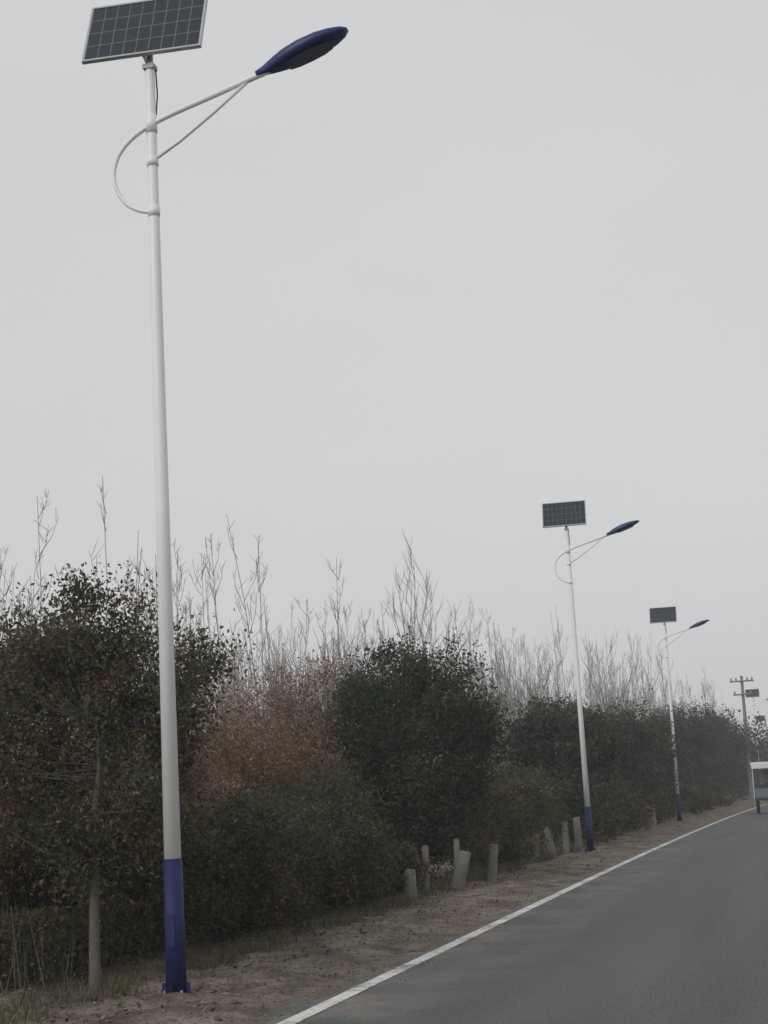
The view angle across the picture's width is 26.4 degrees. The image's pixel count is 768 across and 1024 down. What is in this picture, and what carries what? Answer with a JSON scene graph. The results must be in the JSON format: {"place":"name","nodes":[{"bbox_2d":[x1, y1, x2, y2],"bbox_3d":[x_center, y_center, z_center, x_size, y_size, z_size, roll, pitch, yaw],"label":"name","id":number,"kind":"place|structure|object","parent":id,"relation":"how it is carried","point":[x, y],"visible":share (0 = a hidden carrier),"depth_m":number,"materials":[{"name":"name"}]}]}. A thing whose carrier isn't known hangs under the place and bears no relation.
{"place":"outdoors","nodes":[
{"label":"outdoors","id":0,"kind":"place"},
{"bbox_2d":[0,808,594,950],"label":"dry grass","id":1,"kind":"structure","parent":0,"point":[245,871],"depth_m":34.88,"materials":[{"name":"beige plant"}]},
{"bbox_2d":[0,832,626,1023],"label":"verge grass","id":2,"kind":"structure","parent":0,"point":[110,988],"depth_m":16.01,"materials":[{"name":"brown plant"}]},
{"bbox_2d":[0,796,767,1023],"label":"roadside verge","id":3,"kind":"structure","parent":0,"point":[688,823],"depth_m":15.89,"materials":[{"name":"soil"}]},
{"bbox_2d":[0,582,156,940],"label":"evergreen tree","id":4,"kind":"object","parent":3,"relation":"on","point":[4,845],"visible":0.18,"depth_m":15.15,"materials":[{"name":"green plant"}]},
{"bbox_2d":[0,814,162,969],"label":"evergreen shrub","id":5,"kind":"object","parent":3,"relation":"on","point":[27,895],"visible":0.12,"depth_m":15.30,"materials":[{"name":"green plant"}]},
{"bbox_2d":[0,883,188,992],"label":"hedge","id":6,"kind":"object","parent":3,"relation":"on","point":[56,925],"visible":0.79,"depth_m":14.22,"materials":[{"name":"green plant"}]},
{"bbox_2d":[35,706,221,812],"bbox_3d":[-3.913,4.188,23.749,3.247,3.467,2.947,-5,-10,13],"label":"russet shrub tree","id":7,"kind":"object","parent":3,"relation":"on","point":[95,748],"visible":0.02,"depth_m":23.76,"materials":[{"name":"brown plant"}]},
{"bbox_2d":[0,556,257,990],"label":"evergreen tree","id":8,"kind":"object","parent":3,"relation":"on","point":[84,649],"visible":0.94,"depth_m":13.95,"materials":[{"name":"green plant"}]},
{"bbox_2d":[37,781,234,923],"bbox_3d":[-2.950,4.074,19.425,2.636,2.108,2.664,4,-12,-34],"label":"evergreen shrub","id":9,"kind":"object","parent":3,"relation":"on","point":[203,822],"visible":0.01,"depth_m":19.47,"materials":[{"name":"green plant"}]},
{"bbox_2d":[83,732,244,829],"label":"russet shrub tree","id":10,"kind":"object","parent":3,"relation":"on","point":[213,787],"visible":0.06,"depth_m":21.64,"materials":[{"name":"brown plant"}]},
{"bbox_2d":[57,790,279,955],"bbox_3d":[-2.173,3.658,16.530,2.275,1.837,2.560,-1,-10,-11],"label":"evergreen shrub","id":11,"kind":"object","parent":3,"relation":"on","point":[208,847],"visible":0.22,"depth_m":16.39,"materials":[{"name":"green plant"}]},
{"bbox_2d":[146,679,319,854],"bbox_3d":[-2.370,4.244,24.507,2.877,3.457,2.813,-5,-10,13],"label":"russet shrub tree","id":12,"kind":"object","parent":3,"relation":"on","point":[229,760],"visible":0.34,"depth_m":24.31,"materials":[{"name":"brown plant"}]},
{"bbox_2d":[126,774,342,944],"bbox_3d":[-1.704,3.862,18.068,2.509,1.938,2.557,2,-11,-27],"label":"evergreen shrub","id":13,"kind":"object","parent":3,"relation":"on","point":[263,898],"visible":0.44,"depth_m":17.67,"materials":[{"name":"green plant"}]},
{"bbox_2d":[192,643,339,804],"bbox_3d":[-2.027,4.611,29.565,3.193,4.439,3.092,-4,-10,4],"label":"russet shrub tree","id":14,"kind":"object","parent":3,"relation":"on","point":[238,702],"visible":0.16,"depth_m":29.62,"materials":[{"name":"brown plant"}]},
{"bbox_2d":[193,768,363,930],"bbox_3d":[-1.455,4.109,19.759,2.471,1.997,2.836,-5,-10,13],"label":"evergreen shrub","id":15,"kind":"object","parent":3,"relation":"on","point":[312,856],"visible":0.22,"depth_m":19.60,"materials":[{"name":"green plant"}]},
{"bbox_2d":[221,704,364,842],"bbox_3d":[-1.380,4.498,25.223,2.431,3.096,2.650,-5,-10,13],"label":"russet shrub tree","id":16,"kind":"object","parent":3,"relation":"on","point":[307,757],"visible":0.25,"depth_m":25.16,"materials":[{"name":"brown plant"}]},
{"bbox_2d":[236,645,383,797],"bbox_3d":[-1.247,4.298,27.245,2.996,4.173,3.503,-5,-10,13],"label":"russet shrub tree","id":17,"kind":"object","parent":3,"relation":"on","point":[292,705],"visible":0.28,"depth_m":27.33,"materials":[{"name":"brown plant"}]},
{"bbox_2d":[244,778,407,917],"bbox_3d":[-0.858,4.439,21.469,2.250,1.872,2.376,-5,-10,13],"label":"evergreen shrub","id":18,"kind":"object","parent":3,"relation":"on","point":[365,879],"visible":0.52,"depth_m":21.01,"materials":[{"name":"green plant"}]},
{"bbox_2d":[237,758,417,905],"bbox_3d":[-0.855,4.604,23.363,2.754,2.202,2.799,-5,-10,13],"label":"evergreen shrub","id":19,"kind":"object","parent":3,"relation":"on","point":[327,786],"visible":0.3,"depth_m":23.01,"materials":[{"name":"green plant"}]},
{"bbox_2d":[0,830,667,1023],"bbox_3d":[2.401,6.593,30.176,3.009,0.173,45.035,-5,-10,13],"label":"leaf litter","id":20,"kind":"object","parent":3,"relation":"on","point":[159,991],"visible":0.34,"depth_m":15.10,"materials":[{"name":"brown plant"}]},
{"bbox_2d":[17,844,670,1023],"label":"soil clods","id":21,"kind":"object","parent":3,"relation":"on","point":[217,1017],"visible":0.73,"depth_m":14.94,"materials":[{"name":"brown soil"}]},
{"bbox_2d":[353,831,433,897],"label":"evergreen shrub","id":22,"kind":"object","parent":3,"relation":"on","point":[417,863],"visible":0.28,"depth_m":23.89,"materials":[{"name":"green plant"}]},
{"bbox_2d":[276,625,535,879],"bbox_3d":[0.506,4.122,27.495,4.320,4.453,4.308,-5,-10,13],"label":"evergreen tree","id":23,"kind":"object","parent":3,"relation":"on","point":[447,795],"visible":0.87,"depth_m":26.72,"materials":[{"name":"green plant"}]},
{"bbox_2d":[404,869,416,899],"bbox_3d":[0.357,5.284,22.983,0.225,0.527,0.238,-5,-10,13],"label":"tree stump","id":24,"kind":"object","parent":3,"relation":"on","point":[411,889],"visible":0.69,"depth_m":22.93,"materials":[{"name":"grey plant"}]},
{"bbox_2d":[422,846,428,894],"bbox_3d":[0.606,5.370,24.368,0.152,0.800,0.140,-5,-10,13],"label":"tree stump","id":25,"kind":"object","parent":3,"relation":"on","point":[425,853],"visible":0.64,"depth_m":24.35,"materials":[{"name":"grey plant"}]},
{"bbox_2d":[453,839,459,872],"bbox_3d":[1.139,5.585,25.868,0.145,0.840,0.140,-5,-10,13],"label":"tree stump","id":26,"kind":"object","parent":3,"relation":"on","point":[456,847],"visible":0.5,"depth_m":25.86,"materials":[{"name":"grey plant"}]},
{"bbox_2d":[449,850,470,888],"bbox_3d":[1.153,5.523,25.039,0.389,0.686,0.266,-5,-10,13],"label":"tree stump","id":27,"kind":"object","parent":3,"relation":"on","point":[460,875],"visible":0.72,"depth_m":24.97,"materials":[{"name":"grey plant"}]},
{"bbox_2d":[436,775,541,872],"bbox_3d":[1.768,5.889,30.890,2.550,2.004,2.621,-5,-10,13],"label":"evergreen shrub","id":28,"kind":"object","parent":3,"relation":"on","point":[507,851],"visible":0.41,"depth_m":30.55,"materials":[{"name":"green plant"}]},
{"bbox_2d":[484,844,497,881],"bbox_3d":[1.771,5.870,27.227,0.286,0.692,0.252,-5,-10,13],"label":"tree stump","id":29,"kind":"object","parent":3,"relation":"on","point":[491,867],"visible":0.78,"depth_m":27.17,"materials":[{"name":"grey plant"}]},
{"bbox_2d":[467,768,574,861],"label":"evergreen shrub","id":30,"kind":"object","parent":3,"relation":"on","point":[540,792],"visible":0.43,"depth_m":33.54,"materials":[{"name":"green plant"}]},
{"bbox_2d":[487,759,580,855],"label":"evergreen shrub","id":31,"kind":"object","parent":3,"relation":"on","point":[516,772],"visible":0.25,"depth_m":36.99,"materials":[{"name":"green plant"}]},
{"bbox_2d":[532,833,539,861],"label":"tree stump","id":32,"kind":"object","parent":3,"relation":"on","point":[537,843],"visible":0.38,"depth_m":33.77,"materials":[{"name":"grey plant"}]},
{"bbox_2d":[543,826,556,856],"bbox_3d":[3.612,7.186,35.529,0.266,0.771,0.224,-5,-10,13],"label":"tree stump","id":33,"kind":"object","parent":3,"relation":"on","point":[551,846],"visible":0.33,"depth_m":35.48,"materials":[{"name":"grey plant"}]},
{"bbox_2d":[494,692,615,846],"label":"evergreen tree","id":34,"kind":"object","parent":3,"relation":"on","point":[533,746],"visible":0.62,"depth_m":40.77,"materials":[{"name":"green plant"}]},
{"bbox_2d":[562,822,569,853],"bbox_3d":[4.032,7.302,36.447,0.186,0.812,0.196,-5,-10,13],"label":"tree stump","id":35,"kind":"object","parent":3,"relation":"on","point":[565,835],"visible":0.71,"depth_m":36.41,"materials":[{"name":"grey plant"}]},
{"bbox_2d":[505,687,633,839],"bbox_3d":[5.200,7.135,46.127,3.657,4.428,3.895,-5,-10,13],"label":"evergreen tree","id":36,"kind":"object","parent":3,"relation":"on","point":[610,741],"visible":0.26,"depth_m":45.99,"materials":[{"name":"green plant"}]},
{"bbox_2d":[573,817,582,849],"bbox_3d":[4.585,7.653,38.757,0.225,0.864,0.238,-5,-10,13],"label":"tree stump","id":37,"kind":"object","parent":3,"relation":"on","point":[577,834],"visible":0.69,"depth_m":38.71,"materials":[{"name":"grey plant"}]},
{"bbox_2d":[561,780,634,842],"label":"evergreen shrub","id":38,"kind":"object","parent":3,"relation":"on","point":[610,834],"visible":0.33,"depth_m":43.12,"materials":[{"name":"green plant"}]},
{"bbox_2d":[561,707,652,832],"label":"evergreen tree","id":39,"kind":"object","parent":3,"relation":"on","point":[628,767],"visible":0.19,"depth_m":50.30,"materials":[{"name":"green plant"}]},
{"bbox_2d":[584,781,650,835],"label":"evergreen shrub","id":40,"kind":"object","parent":3,"relation":"on","point":[626,801],"visible":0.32,"depth_m":47.88,"materials":[{"name":"green plant"}]},
{"bbox_2d":[566,694,672,828],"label":"evergreen tree","id":41,"kind":"object","parent":3,"relation":"on","point":[655,778],"visible":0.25,"depth_m":55.97,"materials":[{"name":"green plant"}]},
{"bbox_2d":[616,787,664,830],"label":"evergreen shrub","id":42,"kind":"object","parent":3,"relation":"on","point":[636,823],"visible":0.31,"depth_m":52.87,"materials":[{"name":"green plant"}]},
{"bbox_2d":[600,688,684,821],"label":"evergreen tree","id":43,"kind":"object","parent":3,"relation":"on","point":[663,736],"visible":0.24,"depth_m":61.44,"materials":[{"name":"green plant"}]},
{"bbox_2d":[645,805,650,829],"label":"tree stump","id":44,"kind":"object","parent":3,"relation":"on","point":[648,820],"visible":0.44,"depth_m":53.56,"materials":[{"name":"grey plant"}]},
{"bbox_2d":[651,807,656,827],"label":"tree stump","id":45,"kind":"object","parent":3,"relation":"on","point":[653,820],"visible":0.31,"depth_m":55.47,"materials":[{"name":"grey plant"}]},
{"bbox_2d":[630,779,678,826],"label":"evergreen shrub","id":46,"kind":"object","parent":3,"relation":"on","point":[661,814],"visible":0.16,"depth_m":58.49,"materials":[{"name":"green plant"}]},
{"bbox_2d":[621,715,697,816],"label":"evergreen tree","id":47,"kind":"object","parent":3,"relation":"on","point":[682,754],"visible":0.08,"depth_m":67.43,"materials":[{"name":"green plant"}]},
{"bbox_2d":[648,782,690,821],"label":"evergreen shrub","id":48,"kind":"object","parent":3,"relation":"on","point":[682,801],"visible":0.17,"depth_m":64.01,"materials":[{"name":"green plant"}]},
{"bbox_2d":[639,701,717,811],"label":"evergreen tree","id":49,"kind":"object","parent":3,"relation":"on","point":[685,731],"visible":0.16,"depth_m":73.79,"materials":[{"name":"green plant"}]},
{"bbox_2d":[665,777,707,816],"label":"evergreen shrub","id":50,"kind":"object","parent":3,"relation":"on","point":[693,789],"visible":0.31,"depth_m":70.94,"materials":[{"name":"green plant"}]},
{"bbox_2d":[648,696,730,812],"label":"evergreen tree","id":51,"kind":"object","parent":3,"relation":"on","point":[705,756],"visible":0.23,"depth_m":80.86,"materials":[{"name":"green plant"}]},
{"bbox_2d":[676,778,720,812],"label":"evergreen shrub","id":52,"kind":"object","parent":3,"relation":"on","point":[708,801],"visible":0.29,"depth_m":77.44,"materials":[{"name":"green plant"}]},
{"bbox_2d":[667,699,747,793],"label":"evergreen tree","id":53,"kind":"object","parent":3,"relation":"on","point":[715,720],"visible":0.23,"depth_m":87.94,"materials":[{"name":"green plant"}]},
{"bbox_2d":[700,781,727,809],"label":"evergreen shrub","id":54,"kind":"object","parent":3,"relation":"on","point":[720,790],"visible":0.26,"depth_m":85.20,"materials":[{"name":"green plant"}]},
{"bbox_2d":[674,703,758,806],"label":"evergreen tree","id":55,"kind":"object","parent":3,"relation":"on","point":[738,746],"visible":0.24,"depth_m":96.08,"materials":[{"name":"green plant"}]},
{"bbox_2d":[701,781,739,806],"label":"evergreen shrub","id":56,"kind":"object","parent":3,"relation":"on","point":[730,803],"visible":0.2,"depth_m":92.63,"materials":[{"name":"green plant"}]},
{"bbox_2d":[687,705,767,803],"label":"evergreen tree","id":57,"kind":"object","parent":3,"relation":"on","point":[750,756],"visible":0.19,"depth_m":104.17,"materials":[{"name":"green plant"}]},
{"bbox_2d":[745,689,767,783],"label":"street lamp","id":58,"kind":"object","parent":3,"relation":"on","point":[755,692],"visible":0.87,"depth_m":129.09,"materials":[{"name":"white metal"}]},
{"bbox_2d":[755,715,767,737],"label":"street lamp","id":59,"kind":"object","parent":3,"relation":"on","point":[762,716],"visible":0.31,"depth_m":183.95,"materials":[{"name":"grey metal"}]},
{"bbox_3d":[-1.619,3.871,12.809,0.360,0.145,0.360,-5,-10,13],"label":"lamp footing","id":60,"kind":"object","parent":3,"relation":"on","visible":0},
{"bbox_2d":[81,0,348,994],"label":"street lamp","id":61,"kind":"object","parent":60,"relation":"on","point":[147,30],"visible":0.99,"depth_m":13.75,"materials":[{"name":"white metal"}]},
{"bbox_3d":[4.733,7.850,37.433,0.360,0.145,0.360,-5,-10,13],"label":"lamp footing","id":62,"kind":"object","parent":3,"relation":"on","visible":0},
{"bbox_2d":[542,500,638,851],"bbox_3d":[5.073,3.722,38.046,2.277,8.218,0.359,-5,-10,12],"label":"street lamp","id":63,"kind":"object","parent":62,"relation":"on","point":[565,514],"visible":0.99,"depth_m":38.47,"materials":[{"name":"white metal"}]},
{"bbox_2d":[0,0,767,768],"label":"sky","id":64,"kind":"structure","parent":0,"point":[449,273],"materials":[{"name":"grey"}]},
{"bbox_2d":[265,803,767,1023],"bbox_3d":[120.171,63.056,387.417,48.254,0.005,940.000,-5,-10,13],"label":"road","id":65,"kind":"structure","parent":0,"point":[676,932],"depth_m":14.59,"materials":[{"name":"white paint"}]},
{"bbox_2d":[277,804,766,1023],"bbox_3d":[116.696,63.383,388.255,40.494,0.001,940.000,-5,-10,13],"label":"road edge line","id":66,"kind":"object","parent":65,"relation":"on","point":[311,1011],"visible":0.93,"depth_m":15.75,"materials":[{"name":"paint"}]},
{"bbox_2d":[750,762,767,813],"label":"cargo tricycle","id":67,"kind":"object","parent":65,"relation":"on","point":[760,791],"visible":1,"depth_m":71.54,"materials":[{"name":"metal"}]},
{"label":"ground","id":68,"kind":"structure","parent":0,"visible":0},
{"bbox_2d":[114,586,185,743],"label":"bare tree","id":69,"kind":"object","parent":68,"relation":"on","point":[147,653],"visible":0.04,"depth_m":41.64,"materials":[{"name":"plant"}]},
{"bbox_2d":[181,648,261,761],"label":"bare tree","id":70,"kind":"object","parent":68,"relation":"on","point":[222,700],"visible":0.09,"depth_m":48.54,"materials":[{"name":"brown plant"}]},
{"bbox_2d":[212,670,268,743],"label":"bare tree","id":71,"kind":"object","parent":68,"relation":"on","point":[238,693],"visible":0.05,"depth_m":57.09,"materials":[{"name":"plant"}]},
{"bbox_2d":[246,680,280,752],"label":"bare tree","id":72,"kind":"object","parent":68,"relation":"on","point":[260,709],"visible":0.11,"depth_m":56.41,"materials":[{"name":"plant"}]},
{"bbox_2d":[3,697,563,884],"bbox_3d":[-1.257,7.753,45.503,10.634,3.584,62.604,-5,-10,13],"label":"brush thicket","id":73,"kind":"object","parent":68,"relation":"on","point":[257,761],"visible":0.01,"depth_m":27.67,"materials":[{"name":"brown plant"}]},
{"bbox_2d":[250,625,320,733],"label":"bare tree","id":74,"kind":"object","parent":68,"relation":"on","point":[282,664],"visible":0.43,"depth_m":38.32,"materials":[{"name":"brown plant"}]},
{"bbox_2d":[280,665,313,726],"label":"bare tree","id":75,"kind":"object","parent":68,"relation":"on","point":[301,695],"visible":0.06,"depth_m":57.59,"materials":[{"name":"plant"}]},
{"bbox_2d":[286,639,347,750],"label":"bare tree","id":76,"kind":"object","parent":68,"relation":"on","point":[316,678],"visible":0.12,"depth_m":48.47,"materials":[{"name":"brown plant"}]},
{"bbox_2d":[286,646,363,723],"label":"bare tree","id":77,"kind":"object","parent":68,"relation":"on","point":[327,676],"visible":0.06,"depth_m":50.71,"materials":[{"name":"plant"}]},
{"bbox_2d":[294,622,382,768],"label":"bare tree","id":78,"kind":"object","parent":68,"relation":"on","point":[346,658],"visible":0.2,"depth_m":42.97,"materials":[{"name":"brown plant"}]},
{"bbox_2d":[0,476,728,805],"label":"sapling thicket","id":79,"kind":"object","parent":68,"relation":"on","point":[498,682],"visible":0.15,"depth_m":61.49,"materials":[{"name":"plant"}]},
{"bbox_2d":[341,531,484,761],"bbox_3d":[1.342,5.799,56.672,4.550,10.987,3.135,7,-14,-45],"label":"bare tree","id":80,"kind":"object","parent":68,"relation":"on","point":[413,617],"visible":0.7,"depth_m":56.95,"materials":[{"name":"plant"}]},
{"bbox_2d":[377,606,452,717],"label":"bare tree","id":81,"kind":"object","parent":68,"relation":"on","point":[422,645],"visible":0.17,"depth_m":50.31,"materials":[{"name":"brown plant"}]},
{"bbox_2d":[469,648,516,761],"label":"bare tree","id":82,"kind":"object","parent":68,"relation":"on","point":[508,717],"visible":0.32,"depth_m":73.35,"materials":[{"name":"plant"}]},
{"bbox_2d":[511,670,540,720],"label":"bare tree","id":83,"kind":"object","parent":68,"relation":"on","point":[525,693],"visible":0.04,"depth_m":87.69,"materials":[{"name":"grey plant"}]},
{"bbox_2d":[508,644,572,709],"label":"bare tree","id":84,"kind":"object","parent":68,"relation":"on","point":[547,677],"visible":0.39,"depth_m":74.78,"materials":[{"name":"plant"}]},
{"bbox_2d":[511,671,571,722],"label":"bare tree","id":85,"kind":"object","parent":68,"relation":"on","point":[530,692],"visible":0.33,"depth_m":68.44,"materials":[{"name":"grey plant"}]},
{"bbox_2d":[584,628,640,713],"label":"bare tree","id":86,"kind":"object","parent":68,"relation":"on","point":[600,691],"visible":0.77,"depth_m":91.20,"materials":[{"name":"plant"}]},
{"bbox_2d":[599,664,637,717],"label":"bare tree","id":87,"kind":"object","parent":68,"relation":"on","point":[619,691],"visible":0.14,"depth_m":103.31,"materials":[{"name":"plant"}]},
{"bbox_2d":[654,702,767,800],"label":"distant tree row","id":88,"kind":"object","parent":68,"relation":"on","point":[763,741],"visible":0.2,"depth_m":124.03,"materials":[{"name":"green plant"}]},
{"bbox_2d":[730,676,754,802],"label":"utility pole","id":89,"kind":"object","parent":68,"relation":"on","point":[750,780],"visible":0.94,"depth_m":104.68,"materials":[{"name":"concrete"}]},
{"bbox_3d":[11.409,12.041,63.361,0.360,0.145,0.360,-5,-10,13],"label":"lamp footing","id":90,"kind":"object","parent":68,"relation":"on","visible":0},
{"bbox_2d":[649,606,708,820],"bbox_3d":[11.819,7.823,63.950,2.324,8.389,0.367,-5,-10,15],"label":"street lamp","id":91,"kind":"object","parent":90,"relation":"on","point":[664,615],"visible":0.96,"depth_m":64.49,"materials":[{"name":"white metal"}]}
]}

